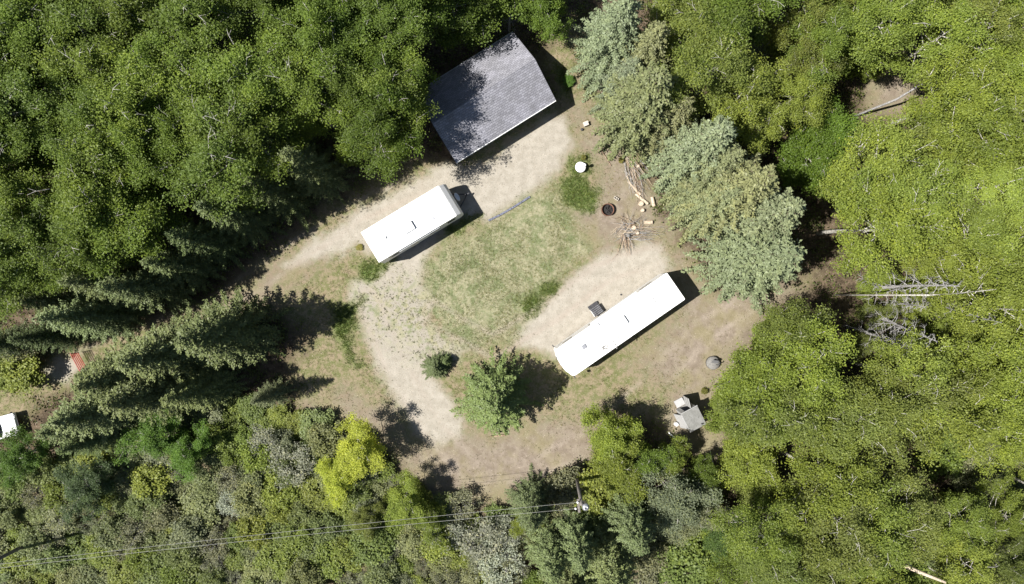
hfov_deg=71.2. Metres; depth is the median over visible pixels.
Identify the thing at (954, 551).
aspen tree
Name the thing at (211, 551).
shrub
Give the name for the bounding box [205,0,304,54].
aspen tree
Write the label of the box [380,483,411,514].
shrub
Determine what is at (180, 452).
leafy tree
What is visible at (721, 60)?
aspen tree
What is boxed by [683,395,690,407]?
door
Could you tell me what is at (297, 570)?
shrub
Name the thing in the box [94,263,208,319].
spruce tree
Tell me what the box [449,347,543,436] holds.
spruce tree
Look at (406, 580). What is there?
shrub
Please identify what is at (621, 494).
shrub
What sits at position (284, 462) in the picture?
shrub
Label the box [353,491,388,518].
shrub
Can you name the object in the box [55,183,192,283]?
aspen tree
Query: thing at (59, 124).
aspen tree
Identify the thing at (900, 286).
dead tree
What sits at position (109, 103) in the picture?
aspen tree
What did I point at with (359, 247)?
shrub
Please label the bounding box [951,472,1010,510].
shrub
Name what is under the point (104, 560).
shrub
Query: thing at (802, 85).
aspen tree
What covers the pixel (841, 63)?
aspen tree
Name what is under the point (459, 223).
green grass
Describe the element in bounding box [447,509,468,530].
shrub
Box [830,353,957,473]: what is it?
aspen tree
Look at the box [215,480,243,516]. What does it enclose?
shrub
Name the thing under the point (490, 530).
shrub
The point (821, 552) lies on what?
aspen tree
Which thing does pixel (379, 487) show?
shrub
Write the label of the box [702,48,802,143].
aspen tree
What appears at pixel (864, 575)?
aspen tree
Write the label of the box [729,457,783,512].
leafy tree
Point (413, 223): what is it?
travel trailer
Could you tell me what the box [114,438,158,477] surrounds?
shrub
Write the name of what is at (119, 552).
shrub
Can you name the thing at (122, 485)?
shrub
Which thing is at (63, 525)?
shrub
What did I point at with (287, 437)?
shrub
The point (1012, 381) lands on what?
aspen tree
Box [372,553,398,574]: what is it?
shrub
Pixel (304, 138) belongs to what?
aspen tree
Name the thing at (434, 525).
leafy tree
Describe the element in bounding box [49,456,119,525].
leafy tree
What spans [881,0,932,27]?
aspen tree
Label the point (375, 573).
shrub
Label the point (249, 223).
spruce tree
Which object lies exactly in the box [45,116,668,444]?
gravel driveway
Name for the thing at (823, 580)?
aspen tree
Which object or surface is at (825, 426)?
aspen tree
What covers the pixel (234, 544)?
shrub
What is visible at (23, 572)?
shrub
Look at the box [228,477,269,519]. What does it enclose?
shrub
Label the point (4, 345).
spruce tree
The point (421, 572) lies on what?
shrub
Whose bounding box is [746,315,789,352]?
leafy tree
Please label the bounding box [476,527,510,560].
shrub
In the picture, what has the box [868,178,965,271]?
aspen tree
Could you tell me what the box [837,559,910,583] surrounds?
aspen tree
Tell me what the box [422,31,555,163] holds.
garage
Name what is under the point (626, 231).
brush pile
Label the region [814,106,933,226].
aspen tree
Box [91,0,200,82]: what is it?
aspen tree
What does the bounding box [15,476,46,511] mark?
shrub
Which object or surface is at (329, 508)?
shrub
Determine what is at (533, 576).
shrub
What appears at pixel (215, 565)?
shrub
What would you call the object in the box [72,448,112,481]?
shrub
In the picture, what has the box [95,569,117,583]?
shrub
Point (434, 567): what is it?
shrub
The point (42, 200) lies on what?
aspen tree
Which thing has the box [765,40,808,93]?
shrub
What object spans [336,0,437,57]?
aspen tree
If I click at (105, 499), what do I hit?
shrub
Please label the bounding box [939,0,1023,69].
aspen tree
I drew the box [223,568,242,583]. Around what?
shrub
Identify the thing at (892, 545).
aspen tree
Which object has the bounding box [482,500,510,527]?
shrub
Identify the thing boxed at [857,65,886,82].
leafy tree
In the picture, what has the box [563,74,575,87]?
shrub
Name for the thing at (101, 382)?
spruce tree
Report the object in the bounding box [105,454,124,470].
shrub
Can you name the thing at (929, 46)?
shrub
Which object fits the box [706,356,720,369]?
concrete well
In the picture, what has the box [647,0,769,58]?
aspen tree
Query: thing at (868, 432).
aspen tree
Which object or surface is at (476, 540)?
shrub
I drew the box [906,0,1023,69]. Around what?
aspen tree
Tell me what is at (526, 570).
shrub
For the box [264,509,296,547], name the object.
shrub
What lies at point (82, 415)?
spruce tree
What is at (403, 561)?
shrub
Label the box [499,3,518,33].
dead tree
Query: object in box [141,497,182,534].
shrub
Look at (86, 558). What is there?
shrub
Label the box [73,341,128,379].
spruce tree
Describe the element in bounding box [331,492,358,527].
shrub
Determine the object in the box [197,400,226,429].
shrub
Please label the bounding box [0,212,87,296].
aspen tree
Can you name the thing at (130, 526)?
shrub
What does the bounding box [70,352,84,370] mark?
farm gate
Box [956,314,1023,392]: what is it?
aspen tree
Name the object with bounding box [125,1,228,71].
aspen tree
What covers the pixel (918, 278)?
leafy tree
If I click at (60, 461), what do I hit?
shrub
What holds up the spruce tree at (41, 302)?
on the ground at (276, 280)
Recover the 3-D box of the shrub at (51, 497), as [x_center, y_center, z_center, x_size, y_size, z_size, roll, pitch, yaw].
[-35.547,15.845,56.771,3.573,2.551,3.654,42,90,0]
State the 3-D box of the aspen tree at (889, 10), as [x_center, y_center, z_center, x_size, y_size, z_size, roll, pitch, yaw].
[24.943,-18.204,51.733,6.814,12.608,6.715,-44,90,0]
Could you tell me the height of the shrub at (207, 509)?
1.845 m
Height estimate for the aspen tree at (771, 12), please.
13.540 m
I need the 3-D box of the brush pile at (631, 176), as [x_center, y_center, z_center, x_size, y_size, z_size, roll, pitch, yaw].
[10.157,-9.111,57.750,2.293,0.465,3.704,0,90,0]
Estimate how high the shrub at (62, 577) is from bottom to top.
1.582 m
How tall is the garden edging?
0.100 m
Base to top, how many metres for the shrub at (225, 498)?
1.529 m
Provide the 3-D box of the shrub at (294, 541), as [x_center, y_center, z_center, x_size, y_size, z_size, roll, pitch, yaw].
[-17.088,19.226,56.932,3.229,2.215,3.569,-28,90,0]
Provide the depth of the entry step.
57.55 m
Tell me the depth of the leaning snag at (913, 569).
48.88 m
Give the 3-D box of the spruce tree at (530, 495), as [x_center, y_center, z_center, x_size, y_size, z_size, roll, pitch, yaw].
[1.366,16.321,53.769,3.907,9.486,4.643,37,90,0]
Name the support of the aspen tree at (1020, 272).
on the ground at (276, 280)
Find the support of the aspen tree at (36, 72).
on the ground at (276, 280)
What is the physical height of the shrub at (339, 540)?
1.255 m
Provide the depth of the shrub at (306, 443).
56.69 m
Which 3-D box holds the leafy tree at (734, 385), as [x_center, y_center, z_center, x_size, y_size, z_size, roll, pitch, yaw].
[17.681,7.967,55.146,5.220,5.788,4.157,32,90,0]
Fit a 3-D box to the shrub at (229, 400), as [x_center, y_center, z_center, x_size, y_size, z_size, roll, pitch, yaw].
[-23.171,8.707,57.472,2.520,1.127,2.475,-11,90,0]
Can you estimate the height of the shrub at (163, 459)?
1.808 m
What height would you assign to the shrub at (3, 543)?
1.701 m
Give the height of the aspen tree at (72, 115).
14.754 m
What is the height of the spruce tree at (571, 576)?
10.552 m
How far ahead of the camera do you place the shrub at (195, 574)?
56.76 m
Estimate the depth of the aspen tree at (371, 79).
48.38 m
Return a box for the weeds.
[350,270,522,361]
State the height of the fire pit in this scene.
0.360 m
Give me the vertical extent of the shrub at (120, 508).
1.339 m
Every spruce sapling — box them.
[420,351,447,379]
[439,351,454,368]
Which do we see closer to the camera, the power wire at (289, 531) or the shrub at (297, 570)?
the power wire at (289, 531)
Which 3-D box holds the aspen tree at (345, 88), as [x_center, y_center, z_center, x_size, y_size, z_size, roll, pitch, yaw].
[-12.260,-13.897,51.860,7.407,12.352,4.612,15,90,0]
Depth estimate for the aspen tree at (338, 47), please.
47.83 m
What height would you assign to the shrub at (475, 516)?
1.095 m
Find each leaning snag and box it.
[833,283,996,299]
[854,72,944,116]
[900,562,945,583]
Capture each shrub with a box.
[0,347,48,400]
[0,374,9,395]
[0,467,33,502]
[0,478,14,510]
[0,498,19,530]
[0,533,9,567]
[0,542,38,582]
[0,548,18,583]
[1,318,43,366]
[2,521,31,548]
[6,577,34,583]
[13,518,57,568]
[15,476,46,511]
[15,499,34,522]
[20,451,63,489]
[26,537,71,574]
[27,574,55,583]
[30,500,60,528]
[30,569,57,583]
[36,517,77,553]
[38,471,74,518]
[39,490,87,535]
[51,560,88,583]
[52,452,90,495]
[59,522,88,567]
[64,484,99,513]
[66,562,105,583]
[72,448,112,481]
[74,517,99,537]
[77,556,96,569]
[81,532,124,571]
[84,484,117,517]
[86,512,136,553]
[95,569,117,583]
[100,556,142,583]
[101,503,117,518]
[103,444,121,457]
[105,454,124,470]
[108,545,130,562]
[109,490,132,519]
[111,513,149,552]
[112,465,145,500]
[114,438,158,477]
[121,538,157,576]
[124,480,174,522]
[125,462,176,503]
[136,452,172,472]
[136,564,163,583]
[137,547,169,581]
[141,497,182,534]
[142,526,171,556]
[156,564,191,583]
[158,407,188,437]
[161,535,207,577]
[162,514,212,558]
[163,466,192,483]
[165,471,180,499]
[165,502,198,537]
[166,437,195,462]
[172,477,196,502]
[174,486,222,531]
[178,567,210,583]
[183,409,207,437]
[188,422,236,461]
[190,451,224,486]
[191,475,221,500]
[192,575,231,583]
[196,522,229,565]
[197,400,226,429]
[199,554,226,573]
[199,563,228,583]
[210,461,244,493]
[214,392,238,412]
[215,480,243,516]
[215,481,236,508]
[218,401,245,431]
[219,445,241,467]
[221,521,252,551]
[221,546,245,573]
[222,515,236,527]
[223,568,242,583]
[227,422,254,447]
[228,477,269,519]
[233,390,269,425]
[233,454,265,488]
[235,432,275,473]
[235,511,271,550]
[235,555,274,583]
[237,493,281,534]
[238,544,274,568]
[245,577,262,583]
[247,421,283,462]
[249,414,276,441]
[252,530,300,581]
[257,465,303,512]
[262,575,283,583]
[263,403,290,429]
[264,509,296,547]
[265,427,295,456]
[265,447,304,491]
[265,501,293,525]
[267,437,317,492]
[272,576,306,583]
[274,551,302,582]
[278,408,313,441]
[279,516,314,555]
[282,489,304,505]
[283,557,324,583]
[284,497,321,530]
[291,439,321,474]
[294,408,338,443]
[294,531,329,565]
[295,472,328,514]
[301,420,349,460]
[306,507,341,545]
[309,537,351,583]
[310,456,342,488]
[317,485,340,515]
[329,537,366,576]
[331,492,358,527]
[332,533,351,546]
[334,509,354,537]
[336,569,355,583]
[340,465,382,510]
[347,523,397,566]
[348,514,385,536]
[348,568,367,583]
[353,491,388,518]
[355,244,363,250]
[356,476,389,503]
[357,458,384,485]
[361,557,401,583]
[369,458,395,485]
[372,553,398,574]
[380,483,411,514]
[382,516,406,539]
[384,535,400,560]
[386,474,404,490]
[387,551,416,582]
[392,572,416,583]
[395,522,430,563]
[404,570,430,583]
[413,559,429,577]
[414,482,433,505]
[415,525,456,564]
[417,510,470,558]
[420,578,444,583]
[426,566,460,583]
[427,552,456,580]
[428,491,460,525]
[439,536,476,572]
[440,486,485,523]
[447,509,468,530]
[453,567,480,583]
[457,512,507,577]
[459,550,488,577]
[463,512,481,535]
[464,527,488,558]
[475,537,528,583]
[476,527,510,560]
[476,563,513,583]
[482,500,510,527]
[493,512,526,550]
[498,548,531,582]
[500,570,520,583]
[507,535,525,552]
[517,570,544,583]
[522,512,563,557]
[543,465,584,514]
[550,503,578,520]
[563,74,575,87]
[564,502,613,541]
[566,467,620,515]
[583,571,597,583]
[608,481,658,524]
[628,537,668,577]
[632,562,675,583]
[648,509,675,545]
[648,535,716,583]
[679,528,737,571]
[686,507,709,540]
[701,387,707,394]
[737,497,785,544]
[746,21,789,62]
[760,13,807,60]
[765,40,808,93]
[836,44,873,81]
[893,551,936,583]
[908,529,946,567]
[911,427,975,481]
[917,31,945,65]
[918,561,959,583]
[932,487,970,527]
[942,431,977,455]
[944,500,997,542]
[946,465,979,492]
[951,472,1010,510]
[961,452,978,473]
[968,450,1013,492]
[971,440,1001,466]
[989,511,1022,553]
[997,536,1023,579]
[1003,474,1023,501]
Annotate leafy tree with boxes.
[0,277,53,317]
[0,424,51,489]
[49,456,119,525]
[109,407,188,467]
[167,418,212,484]
[313,454,356,510]
[329,111,423,159]
[330,112,400,169]
[333,410,387,484]
[341,61,437,158]
[344,500,387,543]
[353,42,440,102]
[381,468,427,525]
[399,128,411,161]
[403,499,449,552]
[411,0,501,52]
[463,0,532,25]
[507,514,544,538]
[512,0,575,44]
[578,400,646,465]
[583,413,651,505]
[607,439,680,481]
[638,447,726,546]
[641,434,691,478]
[662,500,735,548]
[685,451,724,503]
[698,511,739,565]
[701,543,773,583]
[702,383,762,444]
[714,421,786,496]
[718,368,759,407]
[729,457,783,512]
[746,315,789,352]
[772,119,861,203]
[777,88,873,167]
[838,328,885,363]
[851,298,905,332]
[855,258,903,303]
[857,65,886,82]
[883,329,914,364]
[888,281,929,331]
[900,261,949,300]
[914,300,980,336]
[915,328,971,361]
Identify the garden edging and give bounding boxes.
[488,196,529,220]
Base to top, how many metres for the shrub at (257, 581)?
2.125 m
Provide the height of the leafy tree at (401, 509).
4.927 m
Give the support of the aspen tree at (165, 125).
on the ground at (276, 280)
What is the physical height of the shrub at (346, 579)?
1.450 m
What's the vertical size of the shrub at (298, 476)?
3.092 m
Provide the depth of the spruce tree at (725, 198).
52.43 m
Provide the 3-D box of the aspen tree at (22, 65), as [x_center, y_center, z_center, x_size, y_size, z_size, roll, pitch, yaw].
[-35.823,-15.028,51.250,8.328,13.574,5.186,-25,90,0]
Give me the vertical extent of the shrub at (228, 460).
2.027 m
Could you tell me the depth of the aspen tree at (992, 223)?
47.84 m
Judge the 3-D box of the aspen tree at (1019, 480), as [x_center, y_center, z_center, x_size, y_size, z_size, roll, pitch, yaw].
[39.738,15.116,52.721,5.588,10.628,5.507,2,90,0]
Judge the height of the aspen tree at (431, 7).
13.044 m
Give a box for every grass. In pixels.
[326,63,604,369]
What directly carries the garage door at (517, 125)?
in the garage
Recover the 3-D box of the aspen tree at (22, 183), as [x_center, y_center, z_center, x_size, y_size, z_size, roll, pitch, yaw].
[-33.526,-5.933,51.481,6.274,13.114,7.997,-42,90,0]
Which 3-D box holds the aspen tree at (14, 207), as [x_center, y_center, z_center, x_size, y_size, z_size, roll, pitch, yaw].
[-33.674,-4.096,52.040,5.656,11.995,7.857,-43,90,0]
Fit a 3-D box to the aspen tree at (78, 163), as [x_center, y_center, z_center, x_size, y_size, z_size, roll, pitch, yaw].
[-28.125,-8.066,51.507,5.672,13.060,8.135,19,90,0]
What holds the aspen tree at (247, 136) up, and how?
on the ground at (276, 280)
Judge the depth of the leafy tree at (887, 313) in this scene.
55.33 m
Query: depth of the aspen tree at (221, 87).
48.34 m
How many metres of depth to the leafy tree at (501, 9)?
52.81 m
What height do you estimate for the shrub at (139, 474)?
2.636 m
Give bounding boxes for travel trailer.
[361,184,469,262]
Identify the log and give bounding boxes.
[628,182,640,194]
[635,193,648,204]
[644,220,652,223]
[650,197,655,206]
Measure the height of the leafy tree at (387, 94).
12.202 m
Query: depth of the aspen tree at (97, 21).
48.11 m
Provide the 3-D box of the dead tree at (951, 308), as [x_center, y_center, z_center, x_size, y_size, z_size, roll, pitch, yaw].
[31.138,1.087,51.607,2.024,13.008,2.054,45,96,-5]
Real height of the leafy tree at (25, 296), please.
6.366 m
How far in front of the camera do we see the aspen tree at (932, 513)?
48.50 m
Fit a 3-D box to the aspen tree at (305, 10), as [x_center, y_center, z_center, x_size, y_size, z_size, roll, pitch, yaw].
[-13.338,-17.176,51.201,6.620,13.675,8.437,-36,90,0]
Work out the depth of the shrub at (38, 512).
57.14 m
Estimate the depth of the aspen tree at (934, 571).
51.69 m
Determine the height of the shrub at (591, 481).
3.352 m
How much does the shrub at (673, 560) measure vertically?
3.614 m
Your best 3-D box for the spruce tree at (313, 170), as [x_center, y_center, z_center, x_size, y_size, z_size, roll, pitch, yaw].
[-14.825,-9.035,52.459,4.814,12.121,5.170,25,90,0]
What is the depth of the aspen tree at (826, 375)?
46.54 m
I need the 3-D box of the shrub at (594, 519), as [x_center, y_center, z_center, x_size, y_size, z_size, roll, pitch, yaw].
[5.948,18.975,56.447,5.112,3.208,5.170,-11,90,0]
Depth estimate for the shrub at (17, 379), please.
56.07 m
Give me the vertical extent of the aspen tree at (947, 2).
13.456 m
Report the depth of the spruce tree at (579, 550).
52.23 m
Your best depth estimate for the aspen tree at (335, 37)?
48.26 m
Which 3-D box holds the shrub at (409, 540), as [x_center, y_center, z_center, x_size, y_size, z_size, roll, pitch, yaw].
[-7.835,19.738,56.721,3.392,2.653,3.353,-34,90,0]
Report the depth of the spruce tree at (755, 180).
48.44 m
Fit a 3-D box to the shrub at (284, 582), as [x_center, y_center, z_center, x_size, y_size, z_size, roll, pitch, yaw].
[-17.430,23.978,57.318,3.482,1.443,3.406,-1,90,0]
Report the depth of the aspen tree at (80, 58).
46.22 m
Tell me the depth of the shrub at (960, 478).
56.70 m
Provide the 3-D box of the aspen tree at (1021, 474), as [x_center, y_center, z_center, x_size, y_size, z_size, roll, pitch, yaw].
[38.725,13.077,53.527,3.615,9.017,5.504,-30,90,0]
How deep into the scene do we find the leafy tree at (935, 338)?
54.51 m
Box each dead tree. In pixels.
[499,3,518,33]
[846,321,922,354]
[858,262,962,314]
[864,304,936,347]
[868,332,911,354]
[881,292,928,312]
[901,292,1001,324]
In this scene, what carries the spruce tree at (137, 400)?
on the ground at (276, 280)
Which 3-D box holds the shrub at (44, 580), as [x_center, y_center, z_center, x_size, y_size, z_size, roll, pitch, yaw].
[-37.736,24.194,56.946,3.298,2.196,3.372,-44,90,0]
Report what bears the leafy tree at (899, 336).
on the ground at (276, 280)
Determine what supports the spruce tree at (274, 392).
on the ground at (276, 280)
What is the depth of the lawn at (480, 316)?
58.01 m
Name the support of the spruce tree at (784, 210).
on the ground at (276, 280)
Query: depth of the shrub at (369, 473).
56.55 m
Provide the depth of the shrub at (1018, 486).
56.58 m
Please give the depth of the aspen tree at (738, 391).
48.07 m
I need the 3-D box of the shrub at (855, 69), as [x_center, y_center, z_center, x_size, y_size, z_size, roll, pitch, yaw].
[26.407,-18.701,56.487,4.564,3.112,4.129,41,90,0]
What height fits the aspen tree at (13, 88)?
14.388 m
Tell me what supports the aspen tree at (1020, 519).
on the ground at (276, 280)
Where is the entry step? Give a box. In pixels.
[588,301,602,316]
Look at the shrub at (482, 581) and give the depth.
57.04 m
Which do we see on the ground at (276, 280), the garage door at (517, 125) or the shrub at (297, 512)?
the shrub at (297, 512)
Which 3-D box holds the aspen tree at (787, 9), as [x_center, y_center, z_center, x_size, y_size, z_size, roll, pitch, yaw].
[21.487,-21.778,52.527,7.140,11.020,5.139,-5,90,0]
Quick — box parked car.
[0,413,20,440]
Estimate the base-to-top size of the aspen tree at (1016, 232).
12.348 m
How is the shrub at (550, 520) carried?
on the ground at (276, 280)
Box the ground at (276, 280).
[0,0,1023,583]
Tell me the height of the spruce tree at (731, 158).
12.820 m
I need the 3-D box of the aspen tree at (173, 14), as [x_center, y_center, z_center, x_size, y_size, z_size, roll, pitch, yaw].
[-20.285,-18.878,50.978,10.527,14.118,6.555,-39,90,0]
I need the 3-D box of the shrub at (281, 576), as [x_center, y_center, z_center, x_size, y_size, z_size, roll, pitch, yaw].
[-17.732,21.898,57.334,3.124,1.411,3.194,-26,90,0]
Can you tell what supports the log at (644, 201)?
on the ground at (276, 280)
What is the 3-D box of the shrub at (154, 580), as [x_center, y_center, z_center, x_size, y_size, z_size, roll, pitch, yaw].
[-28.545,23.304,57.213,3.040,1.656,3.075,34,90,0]
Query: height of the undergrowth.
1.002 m
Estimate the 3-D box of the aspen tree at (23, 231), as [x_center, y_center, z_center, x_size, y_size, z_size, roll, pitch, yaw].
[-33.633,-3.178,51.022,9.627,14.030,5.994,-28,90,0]
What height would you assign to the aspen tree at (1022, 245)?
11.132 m
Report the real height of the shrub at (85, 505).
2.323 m
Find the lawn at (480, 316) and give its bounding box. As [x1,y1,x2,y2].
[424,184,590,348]
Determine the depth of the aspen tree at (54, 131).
48.09 m
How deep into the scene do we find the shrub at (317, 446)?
56.40 m
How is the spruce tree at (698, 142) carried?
on the ground at (276, 280)
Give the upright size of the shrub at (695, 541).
3.705 m
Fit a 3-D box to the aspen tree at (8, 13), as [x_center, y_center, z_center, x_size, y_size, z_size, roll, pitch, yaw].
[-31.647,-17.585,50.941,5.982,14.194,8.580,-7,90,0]
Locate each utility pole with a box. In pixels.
[0,546,23,559]
[574,478,588,512]
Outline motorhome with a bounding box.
[552,273,684,377]
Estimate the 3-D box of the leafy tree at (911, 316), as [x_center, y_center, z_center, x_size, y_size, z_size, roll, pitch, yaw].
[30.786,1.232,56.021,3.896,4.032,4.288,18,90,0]
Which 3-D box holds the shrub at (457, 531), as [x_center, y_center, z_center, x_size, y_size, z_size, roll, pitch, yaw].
[-5.342,18.913,56.623,4.097,2.854,4.040,31,90,0]
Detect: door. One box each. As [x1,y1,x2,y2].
[469,125,517,155]
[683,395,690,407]
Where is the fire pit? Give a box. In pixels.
[601,203,613,215]
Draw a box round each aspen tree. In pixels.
[0,0,48,88]
[0,0,91,115]
[0,0,101,87]
[0,48,59,121]
[0,50,41,98]
[0,59,83,160]
[0,109,63,173]
[0,111,51,196]
[0,112,58,221]
[0,162,58,255]
[0,187,85,266]
[0,195,88,297]
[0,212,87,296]
[0,247,54,327]
[2,0,135,81]
[7,108,100,180]
[15,33,96,132]
[15,185,158,287]
[22,164,109,267]
[23,0,133,34]
[25,30,166,118]
[28,129,169,248]
[33,75,178,179]
[37,64,116,148]
[52,118,160,232]
[55,44,197,161]
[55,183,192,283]
[69,6,170,86]
[85,136,194,208]
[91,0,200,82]
[98,73,202,193]
[103,19,200,110]
[124,0,254,76]
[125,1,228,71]
[133,81,220,188]
[134,0,172,32]
[154,76,279,225]
[155,22,317,144]
[159,42,267,189]
[172,88,307,185]
[187,0,253,26]
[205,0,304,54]
[212,75,279,125]
[222,44,355,143]
[224,48,316,148]
[230,0,293,35]
[253,0,369,93]
[275,28,349,106]
[277,0,341,27]
[284,53,381,125]
[290,0,383,45]
[290,23,368,110]
[307,0,362,69]
[326,47,441,145]
[329,24,425,77]
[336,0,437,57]
[336,71,409,184]
[355,1,423,30]
[369,0,454,47]
[404,0,454,27]
[640,0,721,100]
[643,23,774,119]
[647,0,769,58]
[673,0,771,78]
[693,0,809,49]
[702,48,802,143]
[706,494,805,578]
[708,341,798,446]
[709,382,838,455]
[721,91,823,158]
[726,524,833,583]
[727,339,803,403]
[743,0,804,24]
[748,294,842,378]
[753,542,848,583]
[755,315,861,419]
[760,0,836,55]
[760,62,837,135]
[761,508,880,583]
[766,357,856,458]
[769,435,897,538]
[772,35,847,94]
[777,0,830,19]
[782,0,861,95]
[784,460,888,583]
[802,514,899,583]
[814,0,882,61]
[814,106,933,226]
[815,377,937,467]
[816,183,966,290]
[821,0,897,12]
[826,0,931,78]
[827,148,971,258]
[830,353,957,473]
[830,473,926,583]
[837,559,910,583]
[841,0,857,12]
[844,114,946,170]
[848,326,970,439]
[853,571,914,583]
[859,348,990,462]
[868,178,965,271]
[875,459,949,568]
[877,0,1011,89]
[878,116,977,174]
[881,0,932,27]
[886,211,983,316]
[887,40,1019,160]
[888,346,1009,471]
[892,0,955,8]
[892,343,1000,414]
[901,76,1023,184]
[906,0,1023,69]
[915,357,1023,450]
[915,514,1000,583]
[919,489,1007,562]
[920,0,992,24]
[920,178,1020,299]
[921,129,987,183]
[921,242,1023,351]
[928,558,1012,583]
[931,234,1023,306]
[932,154,1023,230]
[938,39,1023,120]
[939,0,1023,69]
[943,326,1023,430]
[948,470,1023,549]
[949,122,1023,170]
[950,267,1023,368]
[953,380,1023,483]
[955,518,1023,583]
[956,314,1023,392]
[963,200,1023,272]
[965,0,1023,30]
[972,118,1023,205]
[978,232,1023,292]
[981,241,1023,312]
[982,82,1023,163]
[986,0,1023,91]
[1000,184,1023,241]
[1002,449,1023,478]
[1002,491,1023,553]
[1008,476,1023,511]
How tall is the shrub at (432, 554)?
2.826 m
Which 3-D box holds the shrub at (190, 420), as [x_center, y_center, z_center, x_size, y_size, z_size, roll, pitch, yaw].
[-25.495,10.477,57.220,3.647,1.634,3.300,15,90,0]
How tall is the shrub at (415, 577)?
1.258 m
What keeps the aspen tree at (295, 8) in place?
on the ground at (276, 280)
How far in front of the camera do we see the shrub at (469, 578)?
57.09 m
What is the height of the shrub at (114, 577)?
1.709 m
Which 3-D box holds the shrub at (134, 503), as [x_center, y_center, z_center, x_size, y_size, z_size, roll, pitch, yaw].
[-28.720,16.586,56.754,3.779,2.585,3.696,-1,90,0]
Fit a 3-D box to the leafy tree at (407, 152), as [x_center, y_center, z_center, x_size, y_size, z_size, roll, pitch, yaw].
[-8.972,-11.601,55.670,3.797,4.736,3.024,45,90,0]
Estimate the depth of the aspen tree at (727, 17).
46.76 m
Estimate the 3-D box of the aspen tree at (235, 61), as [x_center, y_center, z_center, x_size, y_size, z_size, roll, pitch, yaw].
[-17.613,-14.834,51.024,10.033,14.029,7.222,20,90,0]
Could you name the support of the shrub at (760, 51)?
on the ground at (276, 280)
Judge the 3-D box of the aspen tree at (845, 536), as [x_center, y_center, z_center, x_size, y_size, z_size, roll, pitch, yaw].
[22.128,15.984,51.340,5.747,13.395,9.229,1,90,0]
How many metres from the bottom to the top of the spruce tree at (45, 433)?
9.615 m
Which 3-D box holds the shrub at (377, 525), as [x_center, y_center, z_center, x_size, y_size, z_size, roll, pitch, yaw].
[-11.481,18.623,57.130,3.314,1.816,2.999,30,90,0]
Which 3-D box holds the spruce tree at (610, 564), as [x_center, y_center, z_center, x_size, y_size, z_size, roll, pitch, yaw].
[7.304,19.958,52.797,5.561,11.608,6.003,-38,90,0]
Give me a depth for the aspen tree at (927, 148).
48.71 m
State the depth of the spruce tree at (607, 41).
51.24 m
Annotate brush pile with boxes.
[611,205,666,260]
[624,157,651,200]
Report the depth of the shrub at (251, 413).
57.12 m
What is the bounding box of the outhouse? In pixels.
[674,395,705,431]
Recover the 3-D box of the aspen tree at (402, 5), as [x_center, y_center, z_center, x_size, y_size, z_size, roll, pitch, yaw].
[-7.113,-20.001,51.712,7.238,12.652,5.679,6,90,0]
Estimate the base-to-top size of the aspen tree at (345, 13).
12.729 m
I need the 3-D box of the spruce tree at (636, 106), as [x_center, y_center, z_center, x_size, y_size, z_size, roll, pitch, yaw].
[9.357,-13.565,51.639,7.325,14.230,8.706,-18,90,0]
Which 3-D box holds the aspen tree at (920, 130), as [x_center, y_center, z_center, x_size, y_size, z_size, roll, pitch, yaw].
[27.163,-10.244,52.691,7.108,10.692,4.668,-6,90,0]
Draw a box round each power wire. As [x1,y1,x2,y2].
[3,502,576,563]
[3,509,567,567]
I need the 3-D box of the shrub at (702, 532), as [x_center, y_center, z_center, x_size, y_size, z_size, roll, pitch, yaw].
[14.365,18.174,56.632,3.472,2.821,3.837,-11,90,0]
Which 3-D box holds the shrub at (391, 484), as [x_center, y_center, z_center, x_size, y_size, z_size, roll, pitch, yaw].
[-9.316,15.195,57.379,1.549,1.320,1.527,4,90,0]
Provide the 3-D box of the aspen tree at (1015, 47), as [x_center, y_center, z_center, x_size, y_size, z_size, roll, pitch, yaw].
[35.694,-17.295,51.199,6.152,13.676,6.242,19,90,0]
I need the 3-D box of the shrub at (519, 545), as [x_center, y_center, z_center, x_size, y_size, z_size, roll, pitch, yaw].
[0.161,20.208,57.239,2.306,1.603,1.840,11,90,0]
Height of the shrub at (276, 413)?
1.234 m
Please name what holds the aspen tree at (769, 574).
on the ground at (276, 280)
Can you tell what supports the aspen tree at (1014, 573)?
on the ground at (276, 280)
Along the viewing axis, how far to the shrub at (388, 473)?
57.21 m
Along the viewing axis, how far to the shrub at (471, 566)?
56.68 m
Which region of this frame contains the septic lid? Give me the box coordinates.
[575,162,585,172]
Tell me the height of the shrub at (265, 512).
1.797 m
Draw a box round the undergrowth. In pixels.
[0,0,1022,583]
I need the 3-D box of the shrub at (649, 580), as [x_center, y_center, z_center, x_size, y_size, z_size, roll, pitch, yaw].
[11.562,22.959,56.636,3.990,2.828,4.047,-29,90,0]
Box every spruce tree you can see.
[0,318,50,361]
[6,322,92,358]
[11,286,108,327]
[31,292,156,348]
[34,395,125,449]
[44,382,156,443]
[55,426,125,457]
[56,253,152,310]
[70,328,163,404]
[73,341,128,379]
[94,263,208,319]
[97,359,205,428]
[111,302,241,388]
[139,244,228,294]
[159,360,249,414]
[164,217,252,271]
[170,285,293,375]
[192,192,287,251]
[242,168,318,231]
[249,120,326,177]
[250,373,296,408]
[277,142,362,205]
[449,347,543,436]
[504,463,555,533]
[518,506,569,583]
[538,554,591,583]
[548,504,601,576]
[566,0,644,102]
[582,516,637,583]
[584,60,678,169]
[587,55,646,114]
[594,483,658,556]
[599,19,673,91]
[635,93,699,162]
[636,114,738,214]
[651,141,747,212]
[658,151,779,247]
[661,168,714,202]
[663,179,743,237]
[680,225,807,315]
[684,186,805,254]
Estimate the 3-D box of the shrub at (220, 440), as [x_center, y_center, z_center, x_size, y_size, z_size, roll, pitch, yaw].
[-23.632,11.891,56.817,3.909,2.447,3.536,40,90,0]

